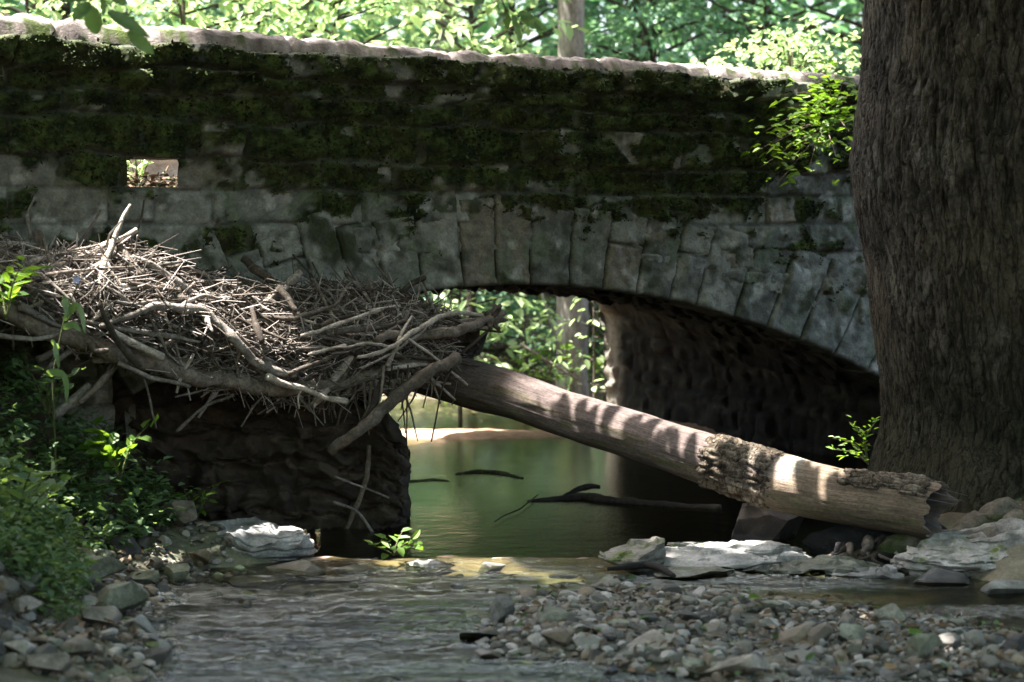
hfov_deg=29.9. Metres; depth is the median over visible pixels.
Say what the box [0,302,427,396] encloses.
driftwood branch
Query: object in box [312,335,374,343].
driftwood stick
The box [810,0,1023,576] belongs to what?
sycamore tree
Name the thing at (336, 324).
driftwood stick
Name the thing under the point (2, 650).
cobble
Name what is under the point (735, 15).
understory tree
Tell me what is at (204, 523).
cobble
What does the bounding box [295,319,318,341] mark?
driftwood stick
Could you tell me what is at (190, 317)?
driftwood stick
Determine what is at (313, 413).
trailing root
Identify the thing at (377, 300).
driftwood stick
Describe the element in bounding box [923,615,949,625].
cobble
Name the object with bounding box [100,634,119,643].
cobble
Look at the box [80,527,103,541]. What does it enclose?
cobble
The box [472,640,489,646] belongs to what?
cobble
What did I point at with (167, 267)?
driftwood stick
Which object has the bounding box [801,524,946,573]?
rock
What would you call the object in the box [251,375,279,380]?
driftwood stick
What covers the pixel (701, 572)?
rock ledge
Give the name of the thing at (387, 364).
driftwood stick
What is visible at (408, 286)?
driftwood branch
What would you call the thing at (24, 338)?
driftwood branch
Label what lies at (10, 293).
weed
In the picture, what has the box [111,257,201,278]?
driftwood stick
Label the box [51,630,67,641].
cobble
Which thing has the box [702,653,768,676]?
cobble
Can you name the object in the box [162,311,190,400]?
driftwood stick
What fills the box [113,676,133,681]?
cobble
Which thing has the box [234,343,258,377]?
driftwood stick
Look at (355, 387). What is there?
trailing root
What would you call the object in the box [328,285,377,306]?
driftwood stick
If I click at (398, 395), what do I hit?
driftwood branch
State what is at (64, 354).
driftwood stick
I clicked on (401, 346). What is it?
driftwood stick
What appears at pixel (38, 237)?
driftwood branch
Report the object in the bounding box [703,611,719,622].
cobble
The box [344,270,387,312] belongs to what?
driftwood stick
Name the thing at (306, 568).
boulder
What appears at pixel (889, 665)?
fallen leaf
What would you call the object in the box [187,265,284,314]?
driftwood stick
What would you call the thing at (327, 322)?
driftwood stick
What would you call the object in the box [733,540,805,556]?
rock ledge
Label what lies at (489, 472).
sunken branch
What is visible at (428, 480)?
sunken branch
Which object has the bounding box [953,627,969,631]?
cobble
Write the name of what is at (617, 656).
cobble
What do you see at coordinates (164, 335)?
driftwood stick
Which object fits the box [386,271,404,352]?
driftwood stick
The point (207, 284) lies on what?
driftwood stick
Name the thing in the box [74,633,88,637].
cobble
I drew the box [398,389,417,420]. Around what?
trailing root
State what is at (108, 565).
boulder
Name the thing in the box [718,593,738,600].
cobble
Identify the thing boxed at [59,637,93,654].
rock
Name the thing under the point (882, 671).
cobble
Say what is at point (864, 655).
cobble
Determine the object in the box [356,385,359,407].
trailing root
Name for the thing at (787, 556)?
rock ledge
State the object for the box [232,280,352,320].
driftwood branch
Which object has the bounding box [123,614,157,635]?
cobble
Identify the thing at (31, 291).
driftwood stick
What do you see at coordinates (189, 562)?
cobble
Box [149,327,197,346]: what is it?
driftwood stick
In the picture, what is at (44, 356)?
driftwood stick
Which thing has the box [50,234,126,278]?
driftwood stick
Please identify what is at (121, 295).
driftwood stick
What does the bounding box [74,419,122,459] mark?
weed
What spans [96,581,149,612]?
boulder
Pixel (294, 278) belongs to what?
driftwood branch
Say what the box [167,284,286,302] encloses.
driftwood stick
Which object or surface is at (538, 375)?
creek shrub
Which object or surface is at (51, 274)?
driftwood stick
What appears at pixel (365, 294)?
driftwood stick
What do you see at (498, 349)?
creek shrub
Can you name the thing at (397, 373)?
trailing root
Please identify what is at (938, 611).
cobble
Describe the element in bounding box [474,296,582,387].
creek shrub
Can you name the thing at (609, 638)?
cobble
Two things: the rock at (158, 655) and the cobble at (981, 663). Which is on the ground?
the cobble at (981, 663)
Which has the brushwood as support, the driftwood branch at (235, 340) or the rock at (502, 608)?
the driftwood branch at (235, 340)
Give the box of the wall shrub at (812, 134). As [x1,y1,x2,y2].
[741,54,857,186]
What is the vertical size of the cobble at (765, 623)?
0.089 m
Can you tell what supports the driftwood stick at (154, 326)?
in the brushwood
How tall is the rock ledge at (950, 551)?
0.295 m
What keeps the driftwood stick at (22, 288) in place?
in the brushwood
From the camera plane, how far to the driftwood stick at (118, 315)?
11.88 m
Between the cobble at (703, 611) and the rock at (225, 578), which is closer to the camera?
the cobble at (703, 611)
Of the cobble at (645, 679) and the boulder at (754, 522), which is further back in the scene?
the boulder at (754, 522)
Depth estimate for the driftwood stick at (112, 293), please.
11.95 m
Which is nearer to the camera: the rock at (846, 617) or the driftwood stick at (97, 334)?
the rock at (846, 617)
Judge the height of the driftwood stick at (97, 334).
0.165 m
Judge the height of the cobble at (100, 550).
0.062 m
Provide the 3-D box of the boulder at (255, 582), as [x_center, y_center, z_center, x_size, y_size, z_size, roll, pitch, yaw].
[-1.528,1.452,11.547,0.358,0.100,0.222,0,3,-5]
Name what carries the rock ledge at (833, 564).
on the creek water
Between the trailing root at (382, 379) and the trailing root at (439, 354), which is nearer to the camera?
the trailing root at (382, 379)
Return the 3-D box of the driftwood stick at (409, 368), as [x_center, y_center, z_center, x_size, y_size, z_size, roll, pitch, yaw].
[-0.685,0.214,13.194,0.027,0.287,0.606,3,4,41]
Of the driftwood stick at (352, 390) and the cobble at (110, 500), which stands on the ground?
the cobble at (110, 500)
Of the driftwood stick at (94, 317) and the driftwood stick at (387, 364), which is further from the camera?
the driftwood stick at (387, 364)
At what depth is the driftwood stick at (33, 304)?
11.52 m
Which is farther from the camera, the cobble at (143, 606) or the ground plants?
the ground plants
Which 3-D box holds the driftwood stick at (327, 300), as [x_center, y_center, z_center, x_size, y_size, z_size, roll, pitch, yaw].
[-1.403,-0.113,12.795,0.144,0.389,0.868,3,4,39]
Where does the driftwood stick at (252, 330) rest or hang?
in the brushwood
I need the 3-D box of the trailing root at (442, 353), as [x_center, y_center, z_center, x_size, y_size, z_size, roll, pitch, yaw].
[-0.508,0.185,13.352,0.086,0.270,0.020,-2,4,-27]
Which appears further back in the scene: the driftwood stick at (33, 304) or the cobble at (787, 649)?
the driftwood stick at (33, 304)
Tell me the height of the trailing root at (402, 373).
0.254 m
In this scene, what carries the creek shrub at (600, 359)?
on the ground
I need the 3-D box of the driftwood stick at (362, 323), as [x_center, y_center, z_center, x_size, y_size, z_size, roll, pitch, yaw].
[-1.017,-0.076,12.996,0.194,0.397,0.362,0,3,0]
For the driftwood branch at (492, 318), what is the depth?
13.39 m
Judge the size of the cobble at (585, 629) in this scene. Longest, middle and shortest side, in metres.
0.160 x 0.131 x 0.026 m
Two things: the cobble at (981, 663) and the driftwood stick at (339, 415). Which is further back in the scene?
the driftwood stick at (339, 415)
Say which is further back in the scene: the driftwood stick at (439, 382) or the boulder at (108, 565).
the driftwood stick at (439, 382)
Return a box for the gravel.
[0,478,1023,681]
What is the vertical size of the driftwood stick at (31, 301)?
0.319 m
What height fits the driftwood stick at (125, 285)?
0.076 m
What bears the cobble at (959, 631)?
on the ground
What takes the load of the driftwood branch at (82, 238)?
on the brushwood
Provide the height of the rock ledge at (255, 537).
0.315 m
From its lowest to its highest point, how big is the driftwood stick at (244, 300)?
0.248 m
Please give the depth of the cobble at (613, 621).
9.80 m
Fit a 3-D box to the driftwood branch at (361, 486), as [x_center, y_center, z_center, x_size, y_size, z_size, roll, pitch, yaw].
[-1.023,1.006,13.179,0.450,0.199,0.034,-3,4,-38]
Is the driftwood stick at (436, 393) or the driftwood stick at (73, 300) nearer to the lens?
the driftwood stick at (73, 300)
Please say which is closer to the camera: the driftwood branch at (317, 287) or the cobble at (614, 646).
the cobble at (614, 646)
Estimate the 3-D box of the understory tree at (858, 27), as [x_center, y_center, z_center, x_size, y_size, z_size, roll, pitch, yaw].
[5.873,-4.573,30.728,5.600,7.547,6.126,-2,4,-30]
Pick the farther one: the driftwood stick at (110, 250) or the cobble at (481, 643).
the driftwood stick at (110, 250)
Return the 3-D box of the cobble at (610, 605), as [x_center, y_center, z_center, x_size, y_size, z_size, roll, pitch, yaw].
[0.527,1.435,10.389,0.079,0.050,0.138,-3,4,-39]
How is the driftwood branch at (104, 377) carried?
on the brushwood
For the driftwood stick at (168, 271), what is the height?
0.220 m
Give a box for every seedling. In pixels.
[364,527,422,559]
[827,415,879,464]
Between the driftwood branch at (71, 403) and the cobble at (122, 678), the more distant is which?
the driftwood branch at (71, 403)
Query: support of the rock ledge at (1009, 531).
on the ground
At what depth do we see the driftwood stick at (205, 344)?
12.27 m
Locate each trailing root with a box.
[308,387,323,425]
[312,374,320,425]
[339,375,356,413]
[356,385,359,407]
[358,381,372,423]
[362,382,369,434]
[378,366,385,403]
[387,364,392,396]
[391,367,399,390]
[397,377,417,440]
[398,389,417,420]
[401,372,403,409]
[402,370,406,432]
[422,349,441,407]
[433,351,445,383]
[434,348,444,386]
[452,366,456,404]
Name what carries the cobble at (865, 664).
on the gravel
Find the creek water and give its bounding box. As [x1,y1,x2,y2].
[151,396,1023,681]
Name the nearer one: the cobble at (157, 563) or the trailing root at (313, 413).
the cobble at (157, 563)
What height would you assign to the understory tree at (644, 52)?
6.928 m
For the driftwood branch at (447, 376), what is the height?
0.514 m
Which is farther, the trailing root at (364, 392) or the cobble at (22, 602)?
the trailing root at (364, 392)
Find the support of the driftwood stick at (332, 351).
in the brushwood
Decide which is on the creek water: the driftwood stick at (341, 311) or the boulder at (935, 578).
the boulder at (935, 578)
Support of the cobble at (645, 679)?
on the ground
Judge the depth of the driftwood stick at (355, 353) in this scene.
12.92 m
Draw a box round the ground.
[0,288,1023,681]
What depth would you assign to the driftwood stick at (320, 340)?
12.73 m
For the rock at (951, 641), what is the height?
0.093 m
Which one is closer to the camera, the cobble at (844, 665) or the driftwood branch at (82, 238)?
the cobble at (844, 665)
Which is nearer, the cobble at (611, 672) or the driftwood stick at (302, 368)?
the cobble at (611, 672)
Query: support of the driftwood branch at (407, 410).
hanging from the driftwood branch at (398, 395)
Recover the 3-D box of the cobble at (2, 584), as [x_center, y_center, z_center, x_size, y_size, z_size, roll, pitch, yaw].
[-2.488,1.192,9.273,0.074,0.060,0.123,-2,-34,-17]
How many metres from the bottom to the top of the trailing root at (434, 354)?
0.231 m
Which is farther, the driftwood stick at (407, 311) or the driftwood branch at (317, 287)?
the driftwood stick at (407, 311)
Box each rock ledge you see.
[208,517,317,560]
[598,536,665,577]
[654,566,734,578]
[662,543,780,569]
[667,540,741,546]
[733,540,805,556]
[742,555,883,576]
[768,551,811,561]
[825,564,904,579]
[890,531,1008,577]
[921,517,1023,548]
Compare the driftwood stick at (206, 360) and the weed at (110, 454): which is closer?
the weed at (110, 454)
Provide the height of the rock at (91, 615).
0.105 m
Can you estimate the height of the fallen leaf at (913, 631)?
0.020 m
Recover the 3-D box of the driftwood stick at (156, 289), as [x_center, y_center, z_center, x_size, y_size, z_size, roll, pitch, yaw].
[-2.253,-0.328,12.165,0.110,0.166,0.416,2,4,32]
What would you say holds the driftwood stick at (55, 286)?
in the brushwood
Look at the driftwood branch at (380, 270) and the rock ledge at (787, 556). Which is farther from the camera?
the driftwood branch at (380, 270)
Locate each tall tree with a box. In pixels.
[288,0,313,38]
[434,0,457,52]
[556,0,588,395]
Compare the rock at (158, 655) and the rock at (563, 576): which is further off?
the rock at (563, 576)
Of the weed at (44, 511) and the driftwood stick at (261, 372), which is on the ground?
the weed at (44, 511)
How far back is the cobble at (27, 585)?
9.56 m
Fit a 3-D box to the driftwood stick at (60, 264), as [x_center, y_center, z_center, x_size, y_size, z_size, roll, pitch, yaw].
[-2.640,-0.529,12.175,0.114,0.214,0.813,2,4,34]
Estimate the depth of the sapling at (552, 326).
22.61 m
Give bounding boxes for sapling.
[0,0,163,26]
[34,0,360,39]
[169,0,504,53]
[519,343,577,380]
[541,293,560,351]
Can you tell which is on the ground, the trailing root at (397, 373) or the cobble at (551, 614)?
the cobble at (551, 614)
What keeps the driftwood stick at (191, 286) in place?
in the brushwood
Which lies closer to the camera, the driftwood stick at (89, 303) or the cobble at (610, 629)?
the cobble at (610, 629)
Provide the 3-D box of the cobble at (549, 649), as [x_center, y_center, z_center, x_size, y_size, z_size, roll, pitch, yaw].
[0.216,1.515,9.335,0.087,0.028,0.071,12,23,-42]
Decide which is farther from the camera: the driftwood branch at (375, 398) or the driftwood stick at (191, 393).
the driftwood branch at (375, 398)
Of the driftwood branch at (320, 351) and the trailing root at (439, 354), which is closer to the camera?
the driftwood branch at (320, 351)
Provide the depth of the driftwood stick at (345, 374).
12.87 m
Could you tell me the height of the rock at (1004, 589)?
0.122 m
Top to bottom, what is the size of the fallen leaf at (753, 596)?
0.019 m
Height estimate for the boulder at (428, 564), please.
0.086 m
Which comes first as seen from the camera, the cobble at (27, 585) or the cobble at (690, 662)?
the cobble at (690, 662)
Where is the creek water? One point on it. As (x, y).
(447, 417)
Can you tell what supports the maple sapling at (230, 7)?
on the ground
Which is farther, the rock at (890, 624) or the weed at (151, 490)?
the weed at (151, 490)
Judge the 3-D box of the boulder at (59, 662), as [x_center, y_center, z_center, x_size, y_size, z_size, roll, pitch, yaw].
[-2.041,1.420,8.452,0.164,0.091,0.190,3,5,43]
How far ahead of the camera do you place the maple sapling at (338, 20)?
21.44 m
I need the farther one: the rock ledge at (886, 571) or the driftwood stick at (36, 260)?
the driftwood stick at (36, 260)
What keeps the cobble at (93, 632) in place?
on the gravel
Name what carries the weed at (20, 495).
on the ground
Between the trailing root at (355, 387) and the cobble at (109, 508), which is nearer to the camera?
the cobble at (109, 508)
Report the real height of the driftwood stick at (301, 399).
0.555 m
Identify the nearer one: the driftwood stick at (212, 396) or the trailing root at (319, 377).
the driftwood stick at (212, 396)
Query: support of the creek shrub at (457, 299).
on the ground
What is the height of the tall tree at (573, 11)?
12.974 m
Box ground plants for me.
[421,292,604,397]
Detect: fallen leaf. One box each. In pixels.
[748,594,759,598]
[884,663,896,668]
[908,628,921,633]
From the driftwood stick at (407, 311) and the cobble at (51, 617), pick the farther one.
the driftwood stick at (407, 311)
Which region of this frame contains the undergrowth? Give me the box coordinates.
[0,324,213,622]
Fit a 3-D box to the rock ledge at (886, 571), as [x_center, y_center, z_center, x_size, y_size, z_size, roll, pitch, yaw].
[2.120,1.389,11.523,0.479,0.087,0.173,0,3,0]
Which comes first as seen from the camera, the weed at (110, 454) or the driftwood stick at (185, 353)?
the weed at (110, 454)
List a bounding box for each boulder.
[25,653,73,671]
[74,555,126,581]
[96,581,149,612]
[228,575,287,589]
[265,560,325,577]
[405,559,454,573]
[731,503,804,543]
[914,568,971,588]
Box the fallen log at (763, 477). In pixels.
[412,358,967,538]
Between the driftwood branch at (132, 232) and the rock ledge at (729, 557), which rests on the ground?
the rock ledge at (729, 557)
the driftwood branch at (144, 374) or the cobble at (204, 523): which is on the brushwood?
the driftwood branch at (144, 374)
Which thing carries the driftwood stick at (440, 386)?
in the brushwood
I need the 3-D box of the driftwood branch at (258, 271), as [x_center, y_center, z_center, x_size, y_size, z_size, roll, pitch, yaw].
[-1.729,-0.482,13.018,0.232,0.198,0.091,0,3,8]
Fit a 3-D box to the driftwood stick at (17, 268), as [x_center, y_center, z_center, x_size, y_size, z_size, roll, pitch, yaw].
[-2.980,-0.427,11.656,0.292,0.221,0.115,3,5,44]
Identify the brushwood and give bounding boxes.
[0,219,487,427]
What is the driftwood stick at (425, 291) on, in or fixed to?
in the brushwood
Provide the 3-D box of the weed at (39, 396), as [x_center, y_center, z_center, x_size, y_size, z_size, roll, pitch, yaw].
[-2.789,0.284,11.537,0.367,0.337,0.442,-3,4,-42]
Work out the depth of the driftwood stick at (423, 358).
13.18 m
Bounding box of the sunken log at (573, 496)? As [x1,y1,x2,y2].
[527,483,721,512]
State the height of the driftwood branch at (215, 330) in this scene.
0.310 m
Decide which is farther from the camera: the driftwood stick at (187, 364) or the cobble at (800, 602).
the driftwood stick at (187, 364)
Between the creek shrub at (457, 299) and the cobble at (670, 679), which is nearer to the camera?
the cobble at (670, 679)
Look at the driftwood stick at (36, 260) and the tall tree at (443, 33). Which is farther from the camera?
the tall tree at (443, 33)
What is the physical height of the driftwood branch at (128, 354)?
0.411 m
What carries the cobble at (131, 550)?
on the ground
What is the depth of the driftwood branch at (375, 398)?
12.79 m
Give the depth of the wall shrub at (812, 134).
15.41 m
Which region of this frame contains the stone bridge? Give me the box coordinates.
[0,13,880,485]
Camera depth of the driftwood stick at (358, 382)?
12.90 m
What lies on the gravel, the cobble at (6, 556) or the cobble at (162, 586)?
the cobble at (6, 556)
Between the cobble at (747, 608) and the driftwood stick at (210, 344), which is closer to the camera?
the cobble at (747, 608)
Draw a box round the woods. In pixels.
[0,0,861,75]
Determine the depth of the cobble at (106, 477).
11.90 m
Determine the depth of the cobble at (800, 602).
10.46 m
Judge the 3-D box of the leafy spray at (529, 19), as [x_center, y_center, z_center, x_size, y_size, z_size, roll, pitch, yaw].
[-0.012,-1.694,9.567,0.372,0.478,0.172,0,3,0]
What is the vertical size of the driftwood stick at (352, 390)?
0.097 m
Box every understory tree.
[0,0,272,29]
[129,0,360,37]
[337,0,589,359]
[374,0,691,56]
[485,0,815,71]
[524,0,807,71]
[597,0,863,76]
[665,0,863,76]
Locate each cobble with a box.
[0,579,4,592]
[0,616,11,630]
[0,641,5,655]
[3,546,21,557]
[12,595,42,614]
[12,621,29,632]
[15,577,35,593]
[17,571,41,584]
[29,635,47,646]
[37,609,52,615]
[47,637,63,647]
[48,613,62,623]
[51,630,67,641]
[64,547,92,556]
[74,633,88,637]
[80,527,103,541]
[85,628,99,637]
[90,471,111,484]
[91,505,111,523]
[93,548,116,557]
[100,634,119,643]
[104,499,116,505]
[106,532,140,557]
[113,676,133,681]
[120,555,131,564]
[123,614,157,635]
[128,570,158,583]
[134,633,158,641]
[140,604,150,610]
[145,557,162,568]
[156,580,168,592]
[160,500,196,526]
[173,560,191,564]
[195,521,209,525]
[459,630,499,641]
[464,608,485,618]
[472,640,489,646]
[524,620,541,626]
[536,606,573,622]
[547,647,559,654]
[576,626,590,631]
[589,583,607,590]
[593,625,623,635]
[595,610,612,617]
[597,575,618,585]
[598,619,628,625]
[599,663,617,681]
[601,635,614,640]
[602,601,613,608]
[602,643,617,651]
[613,650,631,659]
[617,629,673,651]
[630,624,651,630]
[639,677,649,681]
[646,624,664,629]
[665,677,674,681]
[682,656,705,674]
[698,609,707,615]
[702,621,726,634]
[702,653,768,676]
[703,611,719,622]
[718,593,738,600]
[728,612,760,622]
[735,619,745,627]
[744,606,761,611]
[754,618,780,630]
[759,600,783,608]
[780,646,797,654]
[784,599,811,606]
[795,642,813,648]
[832,650,848,655]
[832,662,850,669]
[838,623,866,641]
[854,661,873,670]
[861,653,872,657]
[879,667,907,676]
[895,675,911,681]
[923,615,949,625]
[933,608,949,615]
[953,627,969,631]
[956,629,964,634]
[978,659,984,667]
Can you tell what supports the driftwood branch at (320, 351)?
in the brushwood
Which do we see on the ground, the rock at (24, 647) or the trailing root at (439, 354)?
the rock at (24, 647)
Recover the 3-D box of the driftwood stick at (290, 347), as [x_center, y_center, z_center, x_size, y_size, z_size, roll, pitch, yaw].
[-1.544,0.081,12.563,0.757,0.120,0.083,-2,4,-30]
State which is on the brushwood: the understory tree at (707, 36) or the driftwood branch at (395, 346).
the driftwood branch at (395, 346)
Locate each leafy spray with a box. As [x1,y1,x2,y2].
[59,0,153,53]
[472,0,546,48]
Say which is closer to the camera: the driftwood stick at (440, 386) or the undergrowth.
the undergrowth
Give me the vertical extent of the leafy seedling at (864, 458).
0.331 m
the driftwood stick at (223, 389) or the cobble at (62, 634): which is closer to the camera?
the cobble at (62, 634)
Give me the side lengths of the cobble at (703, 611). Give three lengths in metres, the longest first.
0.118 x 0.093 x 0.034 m
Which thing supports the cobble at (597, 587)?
on the ground
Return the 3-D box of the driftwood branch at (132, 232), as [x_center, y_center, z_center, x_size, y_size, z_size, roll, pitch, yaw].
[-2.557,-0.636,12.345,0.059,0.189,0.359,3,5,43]
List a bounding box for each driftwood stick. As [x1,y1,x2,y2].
[0,245,70,300]
[0,266,14,349]
[8,256,26,288]
[15,295,70,320]
[17,303,107,359]
[19,280,104,353]
[20,286,52,309]
[25,251,79,264]
[26,288,42,304]
[28,245,95,264]
[29,293,54,320]
[36,321,125,362]
[37,231,59,320]
[45,265,138,285]
[45,310,131,369]
[47,262,81,325]
[49,240,147,270]
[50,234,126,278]
[61,267,157,317]
[71,315,108,335]
[72,251,116,281]
[73,280,180,288]
[80,272,156,323]
[81,275,105,326]
[86,294,113,325]
[86,320,200,342]
[89,293,154,335]
[90,204,131,315]
[91,329,175,363]
[99,261,129,310]
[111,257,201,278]
[114,299,156,313]
[124,292,205,325]
[127,276,180,301]
[132,255,215,305]
[143,335,226,370]
[147,314,169,356]
[149,261,181,269]
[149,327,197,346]
[153,255,187,278]
[161,294,253,337]
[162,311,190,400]
[166,353,202,371]
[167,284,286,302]
[170,268,204,281]
[172,281,199,301]
[174,386,233,397]
[175,353,208,392]
[179,274,236,293]
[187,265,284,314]
[195,329,235,367]
[197,354,242,417]
[198,273,217,306]
[198,303,227,337]
[200,340,247,354]
[203,355,234,400]
[207,388,231,391]
[208,339,216,363]
[210,305,287,341]
[222,312,240,325]
[223,344,327,361]
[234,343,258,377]
[235,331,309,411]
[239,295,287,330]
[243,302,309,334]
[245,358,265,393]
[251,329,312,348]
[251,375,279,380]
[252,296,279,311]
[255,293,339,347]
[265,277,284,364]
[288,342,359,376]
[292,323,336,417]
[295,312,322,339]
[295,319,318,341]
[300,307,383,337]
[300,336,330,362]
[304,345,337,352]
[310,324,398,407]
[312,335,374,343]
[318,314,353,327]
[326,323,385,333]
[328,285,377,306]
[330,337,366,409]
[330,345,365,354]
[331,356,432,393]
[331,382,373,396]
[332,309,373,325]
[334,316,419,335]
[334,342,413,374]
[336,318,379,428]
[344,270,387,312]
[350,301,375,358]
[353,281,398,359]
[360,328,426,369]
[368,279,389,327]
[369,363,384,369]
[375,379,450,384]
[380,354,440,390]
[385,315,412,366]
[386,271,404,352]
[386,361,430,370]
[394,354,478,366]
[396,351,455,400]
[399,289,422,325]
[400,312,440,403]
[407,338,467,385]
[419,282,437,315]
[426,317,478,323]
[445,318,500,332]
[460,328,488,353]
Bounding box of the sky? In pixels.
[21,0,861,66]
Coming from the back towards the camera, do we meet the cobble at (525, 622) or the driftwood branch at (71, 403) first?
the driftwood branch at (71, 403)
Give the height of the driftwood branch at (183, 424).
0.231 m
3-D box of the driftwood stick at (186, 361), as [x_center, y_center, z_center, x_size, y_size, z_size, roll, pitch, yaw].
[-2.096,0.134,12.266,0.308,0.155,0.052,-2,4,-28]
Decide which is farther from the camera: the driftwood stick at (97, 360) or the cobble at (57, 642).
the driftwood stick at (97, 360)
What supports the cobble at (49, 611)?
on the ground
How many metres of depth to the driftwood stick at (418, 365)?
13.14 m
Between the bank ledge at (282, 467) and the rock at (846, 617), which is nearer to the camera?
the rock at (846, 617)
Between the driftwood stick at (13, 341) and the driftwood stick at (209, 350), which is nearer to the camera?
the driftwood stick at (13, 341)
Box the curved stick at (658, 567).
[607,561,675,578]
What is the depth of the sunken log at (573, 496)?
14.59 m
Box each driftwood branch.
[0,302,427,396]
[0,330,64,340]
[26,196,35,239]
[32,229,46,268]
[50,382,91,419]
[77,209,101,247]
[77,364,118,404]
[94,227,137,255]
[97,303,140,368]
[99,293,296,378]
[114,329,164,360]
[115,244,145,277]
[117,361,190,387]
[134,200,144,239]
[143,378,156,427]
[174,292,222,338]
[176,394,233,432]
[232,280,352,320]
[241,255,273,282]
[241,395,263,426]
[250,306,263,343]
[263,269,302,305]
[264,373,348,408]
[276,285,297,312]
[308,344,345,355]
[312,279,337,329]
[327,352,461,454]
[333,501,374,534]
[334,310,483,361]
[334,476,389,498]
[344,445,370,528]
[362,377,386,419]
[371,258,390,287]
[374,304,506,342]
[399,275,426,292]
[406,365,408,452]
[431,368,452,441]
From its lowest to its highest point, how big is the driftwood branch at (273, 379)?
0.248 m
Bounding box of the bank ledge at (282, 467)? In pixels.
[112,377,413,534]
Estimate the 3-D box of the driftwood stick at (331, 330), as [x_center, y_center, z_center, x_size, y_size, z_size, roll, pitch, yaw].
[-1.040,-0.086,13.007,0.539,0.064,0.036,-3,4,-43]
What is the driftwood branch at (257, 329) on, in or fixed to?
in the brushwood
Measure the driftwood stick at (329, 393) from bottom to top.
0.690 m
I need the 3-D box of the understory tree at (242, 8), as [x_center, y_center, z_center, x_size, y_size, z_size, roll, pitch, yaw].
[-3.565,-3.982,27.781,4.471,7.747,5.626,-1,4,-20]
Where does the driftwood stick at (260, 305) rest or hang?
in the brushwood
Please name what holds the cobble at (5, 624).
on the ground
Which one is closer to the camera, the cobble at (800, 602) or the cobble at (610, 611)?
the cobble at (610, 611)
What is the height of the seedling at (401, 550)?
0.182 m
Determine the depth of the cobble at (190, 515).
12.01 m
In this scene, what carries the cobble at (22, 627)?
on the gravel
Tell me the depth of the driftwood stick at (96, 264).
12.07 m
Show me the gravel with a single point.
(814, 631)
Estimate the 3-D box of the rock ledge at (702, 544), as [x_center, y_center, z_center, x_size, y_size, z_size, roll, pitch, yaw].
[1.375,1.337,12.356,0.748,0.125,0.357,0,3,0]
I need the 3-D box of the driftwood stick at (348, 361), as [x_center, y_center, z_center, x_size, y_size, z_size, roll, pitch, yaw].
[-1.054,0.162,12.945,0.743,0.550,0.066,-3,4,-40]
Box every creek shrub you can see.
[416,289,521,356]
[421,288,600,370]
[431,289,533,419]
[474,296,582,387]
[483,290,603,359]
[511,342,604,391]
[553,297,607,397]
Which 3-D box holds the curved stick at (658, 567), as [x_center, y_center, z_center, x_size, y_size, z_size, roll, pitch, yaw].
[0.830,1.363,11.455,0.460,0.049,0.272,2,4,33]
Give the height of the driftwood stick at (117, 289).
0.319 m
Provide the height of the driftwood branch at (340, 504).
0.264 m
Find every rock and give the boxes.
[3,640,36,654]
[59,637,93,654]
[80,606,121,624]
[143,648,171,664]
[163,563,190,585]
[189,549,212,565]
[222,574,233,584]
[331,564,375,575]
[469,648,501,665]
[478,562,505,573]
[490,596,514,623]
[548,572,578,578]
[801,524,946,573]
[836,611,854,626]
[874,603,905,621]
[875,621,900,632]
[903,633,942,657]
[938,636,956,648]
[980,579,1023,599]
[998,635,1023,651]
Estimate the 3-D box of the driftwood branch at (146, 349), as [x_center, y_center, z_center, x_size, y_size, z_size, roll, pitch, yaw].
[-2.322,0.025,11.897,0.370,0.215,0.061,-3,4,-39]
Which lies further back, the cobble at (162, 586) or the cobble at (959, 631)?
the cobble at (162, 586)
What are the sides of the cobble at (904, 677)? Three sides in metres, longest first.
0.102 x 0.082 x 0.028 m
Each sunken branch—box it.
[409,478,450,482]
[455,469,523,478]
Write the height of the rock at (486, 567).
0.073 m
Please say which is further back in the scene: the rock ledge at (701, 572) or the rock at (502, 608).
the rock ledge at (701, 572)
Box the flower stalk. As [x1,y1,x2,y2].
[46,276,85,503]
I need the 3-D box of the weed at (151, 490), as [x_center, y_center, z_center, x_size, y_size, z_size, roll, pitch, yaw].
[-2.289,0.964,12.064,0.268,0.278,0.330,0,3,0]
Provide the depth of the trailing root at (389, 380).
12.99 m
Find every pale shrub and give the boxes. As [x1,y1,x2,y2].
[689,56,760,69]
[708,11,862,75]
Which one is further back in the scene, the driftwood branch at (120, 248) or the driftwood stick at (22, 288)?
the driftwood branch at (120, 248)
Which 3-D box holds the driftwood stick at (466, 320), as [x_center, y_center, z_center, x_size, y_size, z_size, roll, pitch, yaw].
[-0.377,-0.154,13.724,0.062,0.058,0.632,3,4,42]
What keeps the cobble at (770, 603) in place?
on the ground
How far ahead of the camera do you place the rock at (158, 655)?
9.10 m
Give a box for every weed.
[0,256,53,319]
[0,454,70,527]
[10,503,74,532]
[13,360,85,415]
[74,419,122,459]
[77,413,158,479]
[123,473,166,515]
[127,160,153,186]
[165,480,229,518]
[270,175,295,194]
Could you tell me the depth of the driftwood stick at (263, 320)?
12.61 m
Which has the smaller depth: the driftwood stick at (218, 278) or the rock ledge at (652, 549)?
the rock ledge at (652, 549)

